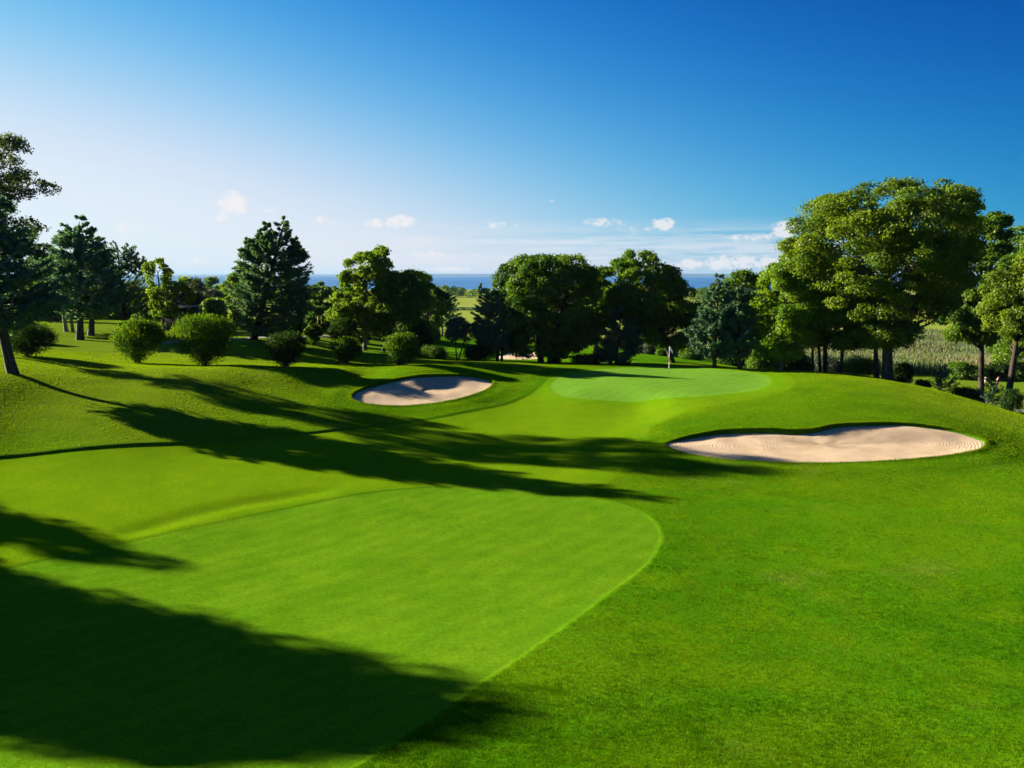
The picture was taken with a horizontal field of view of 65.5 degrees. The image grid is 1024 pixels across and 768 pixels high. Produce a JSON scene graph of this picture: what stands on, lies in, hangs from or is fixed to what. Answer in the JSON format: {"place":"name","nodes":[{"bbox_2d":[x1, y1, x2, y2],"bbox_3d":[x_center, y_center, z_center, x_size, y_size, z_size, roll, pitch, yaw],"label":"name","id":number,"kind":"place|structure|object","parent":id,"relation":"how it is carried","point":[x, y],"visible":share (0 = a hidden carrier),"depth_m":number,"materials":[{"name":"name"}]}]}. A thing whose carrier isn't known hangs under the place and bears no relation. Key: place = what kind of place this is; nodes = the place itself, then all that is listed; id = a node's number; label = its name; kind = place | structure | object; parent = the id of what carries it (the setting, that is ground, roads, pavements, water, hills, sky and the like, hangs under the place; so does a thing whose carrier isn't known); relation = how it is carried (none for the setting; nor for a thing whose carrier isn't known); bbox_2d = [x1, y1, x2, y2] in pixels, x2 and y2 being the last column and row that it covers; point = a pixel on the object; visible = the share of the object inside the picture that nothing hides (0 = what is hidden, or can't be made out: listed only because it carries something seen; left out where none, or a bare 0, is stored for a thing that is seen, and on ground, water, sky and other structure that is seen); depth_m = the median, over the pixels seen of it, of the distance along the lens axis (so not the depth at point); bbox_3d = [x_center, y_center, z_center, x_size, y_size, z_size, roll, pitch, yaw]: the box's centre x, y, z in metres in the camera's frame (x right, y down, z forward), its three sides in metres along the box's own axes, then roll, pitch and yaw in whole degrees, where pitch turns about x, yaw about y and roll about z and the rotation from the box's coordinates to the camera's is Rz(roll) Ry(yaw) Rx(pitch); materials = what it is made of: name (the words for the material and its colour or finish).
{"place":"outdoors","nodes":[
{"label":"outdoors","id":0,"kind":"place"},
{"bbox_2d":[161,335,329,343],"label":"path","id":1,"kind":"structure","parent":0,"point":[239,338],"depth_m":78.60,"materials":[{"name":"beige"}]},
{"bbox_2d":[0,289,1023,767],"bbox_3d":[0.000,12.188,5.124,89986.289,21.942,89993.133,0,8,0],"label":"ground","id":2,"kind":"structure","parent":0,"point":[564,435],"depth_m":24.67,"materials":[{"name":"green plant"}]},
{"bbox_2d":[0,131,61,258],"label":"ash tree","id":3,"kind":"object","parent":2,"relation":"on","point":[13,179],"visible":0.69,"depth_m":57.67,"materials":[{"name":"green plant"}]},
{"bbox_2d":[8,323,62,356],"bbox_3d":[-35.809,-3.238,59.050,4.088,2.706,4.101,5,9,31],"label":"shrub","id":4,"kind":"object","parent":2,"relation":"on","point":[31,339],"visible":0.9,"depth_m":58.45,"materials":[{"name":"green plant"}]},
{"bbox_2d":[0,194,75,373],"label":"spruce","id":5,"kind":"object","parent":2,"relation":"on","point":[30,305],"visible":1,"depth_m":48.19,"materials":[{"name":"green plant"}]},
{"bbox_2d":[24,243,74,321],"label":"broadleaf tree","id":6,"kind":"object","parent":2,"relation":"on","point":[38,252],"visible":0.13,"depth_m":101.30,"materials":[{"name":"green plant"}]},
{"bbox_2d":[25,256,74,331],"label":"tree","id":7,"kind":"object","parent":2,"relation":"on","point":[65,327],"visible":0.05,"depth_m":86.45,"materials":[{"name":"green plant"}]},
{"bbox_2d":[33,214,127,339],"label":"spruce","id":8,"kind":"object","parent":2,"relation":"on","point":[76,286],"visible":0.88,"depth_m":77.70,"materials":[{"name":"green plant"}]},
{"bbox_2d":[82,236,129,335],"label":"spruce","id":9,"kind":"object","parent":2,"relation":"on","point":[91,326],"visible":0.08,"depth_m":83.75,"materials":[{"name":"green plant"}]},
{"bbox_2d":[101,281,145,319],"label":"broadleaf tree","id":10,"kind":"object","parent":2,"relation":"on","point":[113,317],"visible":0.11,"depth_m":115.76,"materials":[{"name":"green plant"}]},
{"bbox_2d":[109,240,150,324],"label":"spruce","id":11,"kind":"object","parent":2,"relation":"on","point":[128,255],"visible":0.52,"depth_m":95.55,"materials":[{"name":"green plant"}]},
{"bbox_2d":[108,317,168,362],"bbox_3d":[-28.959,-3.357,61.783,4.435,3.720,4.141,5,9,34],"label":"shrub","id":12,"kind":"object","parent":2,"relation":"on","point":[136,335],"visible":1,"depth_m":61.09,"materials":[{"name":"green plant"}]},
{"bbox_2d":[130,287,174,321],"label":"broadleaf tree","id":13,"kind":"object","parent":2,"relation":"on","point":[143,313],"visible":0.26,"depth_m":109.96,"materials":[{"name":"green plant"}]},
{"bbox_2d":[141,257,197,330],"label":"young tree","id":14,"kind":"object","parent":2,"relation":"on","point":[158,296],"visible":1,"depth_m":88.28,"materials":[{"name":"green plant"}]},
{"bbox_2d":[165,305,203,330],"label":"wooden shed","id":15,"kind":"structure","parent":2,"relation":"on","point":[197,309],"depth_m":89.90,"materials":[{"name":"wood"}]},
{"bbox_2d":[170,276,205,304],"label":"broadleaf tree","id":16,"kind":"object","parent":2,"relation":"on","point":[196,285],"visible":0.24,"depth_m":114.49,"materials":[{"name":"green plant"}]},
{"bbox_2d":[168,312,237,364],"bbox_3d":[-23.819,-3.346,61.763,5.194,4.542,5.347,0,8,0],"label":"shrub","id":17,"kind":"object","parent":2,"relation":"on","point":[213,334],"visible":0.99,"depth_m":60.73,"materials":[{"name":"green plant"}]},
{"bbox_2d":[192,287,228,313],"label":"broadleaf tree","id":18,"kind":"object","parent":2,"relation":"on","point":[211,293],"visible":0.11,"depth_m":127.46,"materials":[{"name":"green plant"}]},
{"bbox_2d":[203,276,219,291],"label":"tree","id":19,"kind":"object","parent":2,"relation":"on","point":[209,281],"visible":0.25,"depth_m":326.24,"materials":[{"name":"green plant"}]},
{"bbox_2d":[200,296,228,319],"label":"broadleaf tree","id":20,"kind":"object","parent":2,"relation":"on","point":[216,305],"visible":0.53,"depth_m":98.54,"materials":[{"name":"green plant"}]},
{"bbox_2d":[213,284,227,297],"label":"tree","id":21,"kind":"object","parent":2,"relation":"on","point":[218,288],"visible":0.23,"depth_m":296.75,"materials":[{"name":"green plant"}]},
{"bbox_2d":[218,264,253,327],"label":"broadleaf tree","id":22,"kind":"object","parent":2,"relation":"on","point":[231,279],"visible":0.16,"depth_m":94.43,"materials":[{"name":"green plant"}]},
{"bbox_2d":[261,325,278,336],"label":"bush","id":23,"kind":"object","parent":2,"relation":"on","point":[268,334],"visible":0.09,"depth_m":83.21,"materials":[{"name":"green plant"}]},
{"bbox_2d":[222,215,324,339],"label":"spruce","id":24,"kind":"object","parent":2,"relation":"on","point":[256,289],"visible":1,"depth_m":75.43,"materials":[{"name":"green plant"}]},
{"bbox_2d":[261,329,306,366],"bbox_3d":[-17.049,-2.669,60.003,3.298,2.978,3.322,-5,9,-30],"label":"shrub","id":25,"kind":"object","parent":2,"relation":"on","point":[289,351],"visible":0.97,"depth_m":59.41,"materials":[{"name":"green plant"}]},
{"bbox_2d":[279,324,304,334],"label":"bush","id":26,"kind":"object","parent":2,"relation":"on","point":[296,327],"visible":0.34,"depth_m":91.21,"materials":[{"name":"green plant"}]},
{"bbox_2d":[268,298,316,327],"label":"broadleaf tree","id":27,"kind":"object","parent":2,"relation":"on","point":[306,324],"visible":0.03,"depth_m":116.32,"materials":[{"name":"green plant"}]},
{"bbox_2d":[303,324,322,345],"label":"shrub","id":28,"kind":"object","parent":2,"relation":"on","point":[313,332],"visible":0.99,"depth_m":78.80,"materials":[{"name":"green plant"}]},
{"bbox_2d":[312,280,324,290],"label":"tree","id":29,"kind":"object","parent":2,"relation":"on","point":[321,283],"visible":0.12,"depth_m":326.46,"materials":[{"name":"green plant"}]},
{"bbox_2d":[304,285,333,334],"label":"broadleaf tree","id":30,"kind":"object","parent":2,"relation":"on","point":[321,306],"visible":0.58,"depth_m":102.75,"materials":[{"name":"green plant"}]},
{"bbox_2d":[324,288,359,320],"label":"broadleaf tree","id":31,"kind":"object","parent":2,"relation":"on","point":[340,289],"visible":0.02,"depth_m":122.64,"materials":[{"name":"green plant"}]},
{"bbox_2d":[326,316,359,341],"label":"shrub","id":32,"kind":"object","parent":2,"relation":"on","point":[336,331],"visible":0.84,"depth_m":79.12,"materials":[{"name":"green plant"}]},
{"bbox_2d":[326,336,362,362],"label":"shrub","id":33,"kind":"object","parent":2,"relation":"on","point":[345,349],"visible":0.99,"depth_m":67.12,"materials":[{"name":"green plant"}]},
{"bbox_2d":[323,244,397,349],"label":"sycamore tree","id":34,"kind":"object","parent":2,"relation":"on","point":[362,312],"visible":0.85,"depth_m":80.96,"materials":[{"name":"green plant"}]},
{"bbox_2d":[356,331,371,343],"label":"bush","id":35,"kind":"object","parent":2,"relation":"on","point":[368,339],"visible":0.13,"depth_m":99.21,"materials":[{"name":"green plant"}]},
{"bbox_2d":[383,331,419,365],"bbox_3d":[-8.965,-2.889,65.356,3.144,2.980,3.135,0,8,0],"label":"shrub","id":36,"kind":"object","parent":2,"relation":"on","point":[403,345],"visible":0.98,"depth_m":64.76,"materials":[{"name":"green plant"}]},
{"bbox_2d":[370,268,440,351],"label":"broadleaf tree","id":37,"kind":"object","parent":2,"relation":"on","point":[409,298],"visible":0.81,"depth_m":81.49,"materials":[{"name":"green plant"}]},
{"bbox_2d":[396,309,429,328],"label":"broadleaf tree","id":38,"kind":"object","parent":2,"relation":"on","point":[398,325],"visible":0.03,"depth_m":116.11,"materials":[{"name":"green plant"}]},
{"bbox_2d":[408,322,434,355],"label":"shrub","id":39,"kind":"object","parent":2,"relation":"on","point":[423,336],"visible":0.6,"depth_m":79.15,"materials":[{"name":"green plant"}]},
{"bbox_2d":[352,376,491,405],"bbox_3d":[-5.521,0.490,56.400,13.196,1.178,6.901,-7,10,-40],"label":"sand bunker","id":40,"kind":"object","parent":2,"relation":"on","point":[420,390],"visible":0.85,"depth_m":56.75},
{"bbox_2d":[420,344,450,359],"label":"shrub","id":41,"kind":"object","parent":2,"relation":"on","point":[433,352],"visible":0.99,"depth_m":76.14,"materials":[{"name":"green plant"}]},
{"bbox_2d":[430,327,441,342],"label":"bush","id":42,"kind":"object","parent":2,"relation":"on","point":[437,337],"visible":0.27,"depth_m":117.53,"materials":[{"name":"green plant"}]},
{"bbox_2d":[420,274,454,328],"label":"broadleaf tree","id":43,"kind":"object","parent":2,"relation":"on","point":[435,316],"visible":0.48,"depth_m":96.86,"materials":[{"name":"green plant"}]},
{"bbox_2d":[429,289,461,336],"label":"broadleaf tree","id":44,"kind":"object","parent":2,"relation":"on","point":[449,314],"visible":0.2,"depth_m":126.78,"materials":[{"name":"green plant"}]},
{"bbox_2d":[443,316,477,359],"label":"gnarled tree","id":45,"kind":"object","parent":2,"relation":"on","point":[454,331],"visible":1,"depth_m":78.23,"materials":[{"name":"green plant"}]},
{"bbox_2d":[230,305,715,309],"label":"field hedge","id":46,"kind":"object","parent":2,"relation":"on","point":[463,308],"visible":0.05,"depth_m":416.35,"materials":[{"name":"green plant"}]},
{"bbox_2d":[461,343,495,360],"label":"shrub","id":47,"kind":"object","parent":2,"relation":"on","point":[475,353],"visible":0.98,"depth_m":78.54,"materials":[{"name":"green plant"}]},
{"bbox_2d":[477,283,482,299],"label":"tree","id":48,"kind":"object","parent":2,"relation":"on","point":[478,290],"visible":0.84,"depth_m":516.05,"materials":[{"name":"green plant"}]},
{"bbox_2d":[469,273,535,360],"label":"spruce","id":49,"kind":"object","parent":2,"relation":"on","point":[489,332],"visible":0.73,"depth_m":78.15,"materials":[{"name":"green plant"}]},
{"bbox_2d":[499,353,536,359],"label":"sand bunker","id":50,"kind":"object","parent":2,"relation":"on","point":[506,356],"visible":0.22,"depth_m":89.92},
{"bbox_2d":[490,252,610,362],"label":"maple tree","id":51,"kind":"object","parent":2,"relation":"on","point":[568,328],"visible":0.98,"depth_m":76.49,"materials":[{"name":"green plant"}]},
{"bbox_2d":[548,356,562,362],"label":"shrub","id":52,"kind":"object","parent":2,"relation":"on","point":[554,361],"visible":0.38,"depth_m":78.79,"materials":[{"name":"green plant"}]},
{"bbox_2d":[144,284,978,301],"bbox_3d":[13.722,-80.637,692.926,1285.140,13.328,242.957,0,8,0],"label":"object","id":53,"kind":"object","parent":2,"relation":"on","point":[452,291],"visible":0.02,"depth_m":700.91,"materials":[{"name":"green plant"}]},
{"bbox_2d":[569,351,604,363],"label":"shrub","id":54,"kind":"object","parent":2,"relation":"on","point":[591,358],"visible":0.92,"depth_m":76.75,"materials":[{"name":"green plant"}]},
{"bbox_2d":[585,267,613,352],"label":"broadleaf tree","id":55,"kind":"object","parent":2,"relation":"on","point":[606,282],"visible":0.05,"depth_m":86.89,"materials":[{"name":"green plant"}]},
{"bbox_2d":[593,303,645,363],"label":"spruce","id":56,"kind":"object","parent":2,"relation":"on","point":[628,334],"visible":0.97,"depth_m":79.65,"materials":[{"name":"green plant"}]},
{"bbox_2d":[595,249,704,362],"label":"oak tree","id":57,"kind":"object","parent":2,"relation":"on","point":[661,308],"visible":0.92,"depth_m":79.52,"materials":[{"name":"green plant"}]},
{"bbox_2d":[642,343,657,354],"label":"bush","id":58,"kind":"object","parent":2,"relation":"on","point":[649,349],"visible":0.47,"depth_m":103.53,"materials":[{"name":"green plant"}]},
{"bbox_2d":[655,346,673,355],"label":"bush","id":59,"kind":"object","parent":2,"relation":"on","point":[660,352],"visible":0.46,"depth_m":99.62,"materials":[{"name":"green plant"}]},
{"bbox_2d":[678,348,703,360],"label":"bush","id":60,"kind":"object","parent":2,"relation":"on","point":[688,354],"visible":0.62,"depth_m":94.26,"materials":[{"name":"green plant"}]},
{"bbox_2d":[699,289,707,299],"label":"tree","id":61,"kind":"object","parent":2,"relation":"on","point":[701,292],"visible":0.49,"depth_m":515.30,"materials":[{"name":"green plant"}]},
{"bbox_2d":[682,273,741,367],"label":"spruce","id":62,"kind":"object","parent":2,"relation":"on","point":[708,334],"visible":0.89,"depth_m":67.62,"materials":[{"name":"green plant"}]},
{"bbox_2d":[717,354,746,366],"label":"bush","id":63,"kind":"object","parent":2,"relation":"on","point":[730,361],"visible":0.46,"depth_m":87.73,"materials":[{"name":"green plant"}]},
{"bbox_2d":[720,282,760,368],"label":"spruce","id":64,"kind":"object","parent":2,"relation":"on","point":[739,341],"visible":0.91,"depth_m":66.82,"materials":[{"name":"green plant"}]},
{"bbox_2d":[720,268,784,367],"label":"broadleaf tree","id":65,"kind":"object","parent":2,"relation":"on","point":[748,278],"visible":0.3,"depth_m":84.26,"materials":[{"name":"green plant"}]},
{"bbox_2d":[745,350,783,369],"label":"bush","id":66,"kind":"object","parent":2,"relation":"on","point":[757,363],"visible":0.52,"depth_m":83.33,"materials":[{"name":"green plant"}]},
{"bbox_2d":[743,259,826,370],"bbox_3d":[22.649,-5.715,66.241,6.774,9.768,6.185,0,8,0],"label":"broadleaf tree","id":67,"kind":"object","parent":2,"relation":"on","point":[797,314],"visible":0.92,"depth_m":64.75,"materials":[{"name":"green plant"}]},
{"bbox_2d":[783,351,815,370],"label":"bush","id":68,"kind":"object","parent":2,"relation":"on","point":[804,363],"visible":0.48,"depth_m":81.45,"materials":[{"name":"green plant"}]},
{"bbox_2d":[790,329,822,370],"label":"oak tree","id":69,"kind":"object","parent":2,"relation":"on","point":[812,355],"depth_m":71.26,"materials":[{"name":"brown plant"}]},
{"bbox_2d":[779,246,856,371],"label":"oak tree","id":70,"kind":"object","parent":2,"relation":"on","point":[825,362],"visible":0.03,"depth_m":66.72,"materials":[{"name":"green plant"}]},
{"bbox_2d":[616,328,1023,374],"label":"reeds","id":71,"kind":"object","parent":2,"relation":"on","point":[927,354],"visible":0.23,"depth_m":124.69,"materials":[{"name":"green plant"}]},
{"bbox_2d":[666,425,983,462],"bbox_3d":[16.544,3.130,41.259,17.591,0.808,6.907,0,8,0],"label":"sand bunker","id":72,"kind":"object","parent":2,"relation":"on","point":[865,443],"visible":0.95,"depth_m":41.79},
{"bbox_2d":[811,353,848,373],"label":"bush","id":73,"kind":"object","parent":2,"relation":"on","point":[833,364],"visible":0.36,"depth_m":89.83,"materials":[{"name":"green plant"}]},
{"bbox_2d":[817,274,879,372],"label":"oak tree","id":74,"kind":"object","parent":2,"relation":"on","point":[841,341],"visible":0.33,"depth_m":65.06,"materials":[{"name":"green plant"}]},
{"bbox_2d":[843,354,873,376],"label":"shrub","id":75,"kind":"object","parent":2,"relation":"on","point":[862,365],"visible":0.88,"depth_m":73.85,"materials":[{"name":"green plant"}]},
{"bbox_2d":[843,284,910,377],"bbox_3d":[29.467,-4.334,65.009,5.341,8.330,5.428,0,8,0],"label":"oak tree","id":76,"kind":"object","parent":2,"relation":"on","point":[874,301],"visible":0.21,"depth_m":63.34,"materials":[{"name":"green plant"}]},
{"bbox_2d":[774,176,993,380],"bbox_3d":[29.142,-8.021,62.927,16.122,16.125,15.021,0,8,0],"label":"oak tree","id":77,"kind":"object","parent":2,"relation":"on","point":[935,275],"visible":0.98,"depth_m":59.54,"materials":[{"name":"green plant"}]},
{"bbox_2d":[893,362,914,383],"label":"shrub","id":78,"kind":"object","parent":2,"relation":"on","point":[903,372],"visible":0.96,"depth_m":66.04,"materials":[{"name":"green plant"}]},
{"bbox_2d":[914,379,931,387],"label":"shrub","id":79,"kind":"object","parent":2,"relation":"on","point":[923,383],"visible":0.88,"depth_m":62.31,"materials":[{"name":"green plant"}]},
{"bbox_2d":[929,364,962,391],"bbox_3d":[33.142,-0.328,61.396,2.295,2.495,2.085,-4,9,-29],"label":"bush","id":80,"kind":"object","parent":2,"relation":"on","point":[940,378],"visible":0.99,"depth_m":61.33,"materials":[{"name":"green plant"}]},
{"bbox_2d":[947,361,971,379],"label":"bush","id":81,"kind":"object","parent":2,"relation":"on","point":[960,369],"visible":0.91,"depth_m":107.83,"materials":[{"name":"green plant"}]},
{"bbox_2d":[948,385,989,402],"bbox_3d":[34.670,0.869,60.665,2.907,1.518,2.872,0,8,0],"label":"shrub","id":82,"kind":"object","parent":2,"relation":"on","point":[969,393],"visible":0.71,"depth_m":60.10,"materials":[{"name":"green plant"}]},
{"bbox_2d":[937,202,1016,402],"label":"oak tree","id":83,"kind":"object","parent":2,"relation":"on","point":[967,327],"visible":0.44,"depth_m":77.81,"materials":[{"name":"green plant"}]},
{"bbox_2d":[965,364,990,380],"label":"bush","id":84,"kind":"object","parent":2,"relation":"on","point":[973,372],"visible":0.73,"depth_m":107.06,"materials":[{"name":"green plant"}]},
{"bbox_2d":[979,378,1004,406],"bbox_3d":[35.386,0.744,58.602,2.084,2.386,1.849,0,8,0],"label":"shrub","id":85,"kind":"object","parent":2,"relation":"on","point":[993,388],"visible":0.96,"depth_m":58.42,"materials":[{"name":"plant"}]},
{"bbox_2d":[985,361,1008,379],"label":"bush","id":86,"kind":"object","parent":2,"relation":"on","point":[995,370],"visible":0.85,"depth_m":107.00,"materials":[{"name":"green plant"}]},
{"bbox_2d":[972,250,1023,397],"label":"oak tree","id":87,"kind":"object","parent":2,"relation":"on","point":[1003,298],"visible":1,"depth_m":73.57,"materials":[{"name":"green plant"}]},
{"bbox_2d":[986,344,1022,380],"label":"broadleaf tree","id":88,"kind":"object","parent":2,"relation":"on","point":[994,358],"visible":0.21,"depth_m":106.41,"materials":[{"name":"green plant"}]},
{"bbox_2d":[990,328,1023,362],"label":"broadleaf tree","id":89,"kind":"object","parent":2,"relation":"on","point":[1006,351],"visible":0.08,"depth_m":99.19,"materials":[{"name":"green plant"}]},
{"bbox_2d":[998,388,1023,411],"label":"shrub","id":90,"kind":"object","parent":2,"relation":"on","point":[1010,400],"visible":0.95,"depth_m":56.40,"materials":[{"name":"green plant"}]},
{"bbox_2d":[998,225,1023,307],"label":"oak tree","id":91,"kind":"object","parent":2,"relation":"on","point":[1018,239],"visible":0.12,"depth_m":87.59,"materials":[{"name":"green plant"}]},
{"bbox_2d":[1006,361,1023,380],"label":"bush","id":92,"kind":"object","parent":2,"relation":"on","point":[1019,373],"visible":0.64,"depth_m":105.78,"materials":[{"name":"green plant"}]},
{"bbox_2d":[0,0,1023,274],"label":"sky","id":93,"kind":"structure","parent":0,"point":[449,136],"materials":[{"name":"blue"}]},
{"bbox_2d":[121,276,979,289],"bbox_3d":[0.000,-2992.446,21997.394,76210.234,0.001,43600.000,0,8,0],"label":"sea","id":94,"kind":"structure","parent":0,"point":[473,282],"depth_m":3032.70,"materials":[{"name":"liquid"}]},
{"bbox_2d":[128,273,976,275],"bbox_3d":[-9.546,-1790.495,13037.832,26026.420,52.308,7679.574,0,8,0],"label":"hills","id":95,"kind":"structure","parent":0,"point":[684,274],"depth_m":14372.90,"materials":[{"name":"blue"}]}
]}

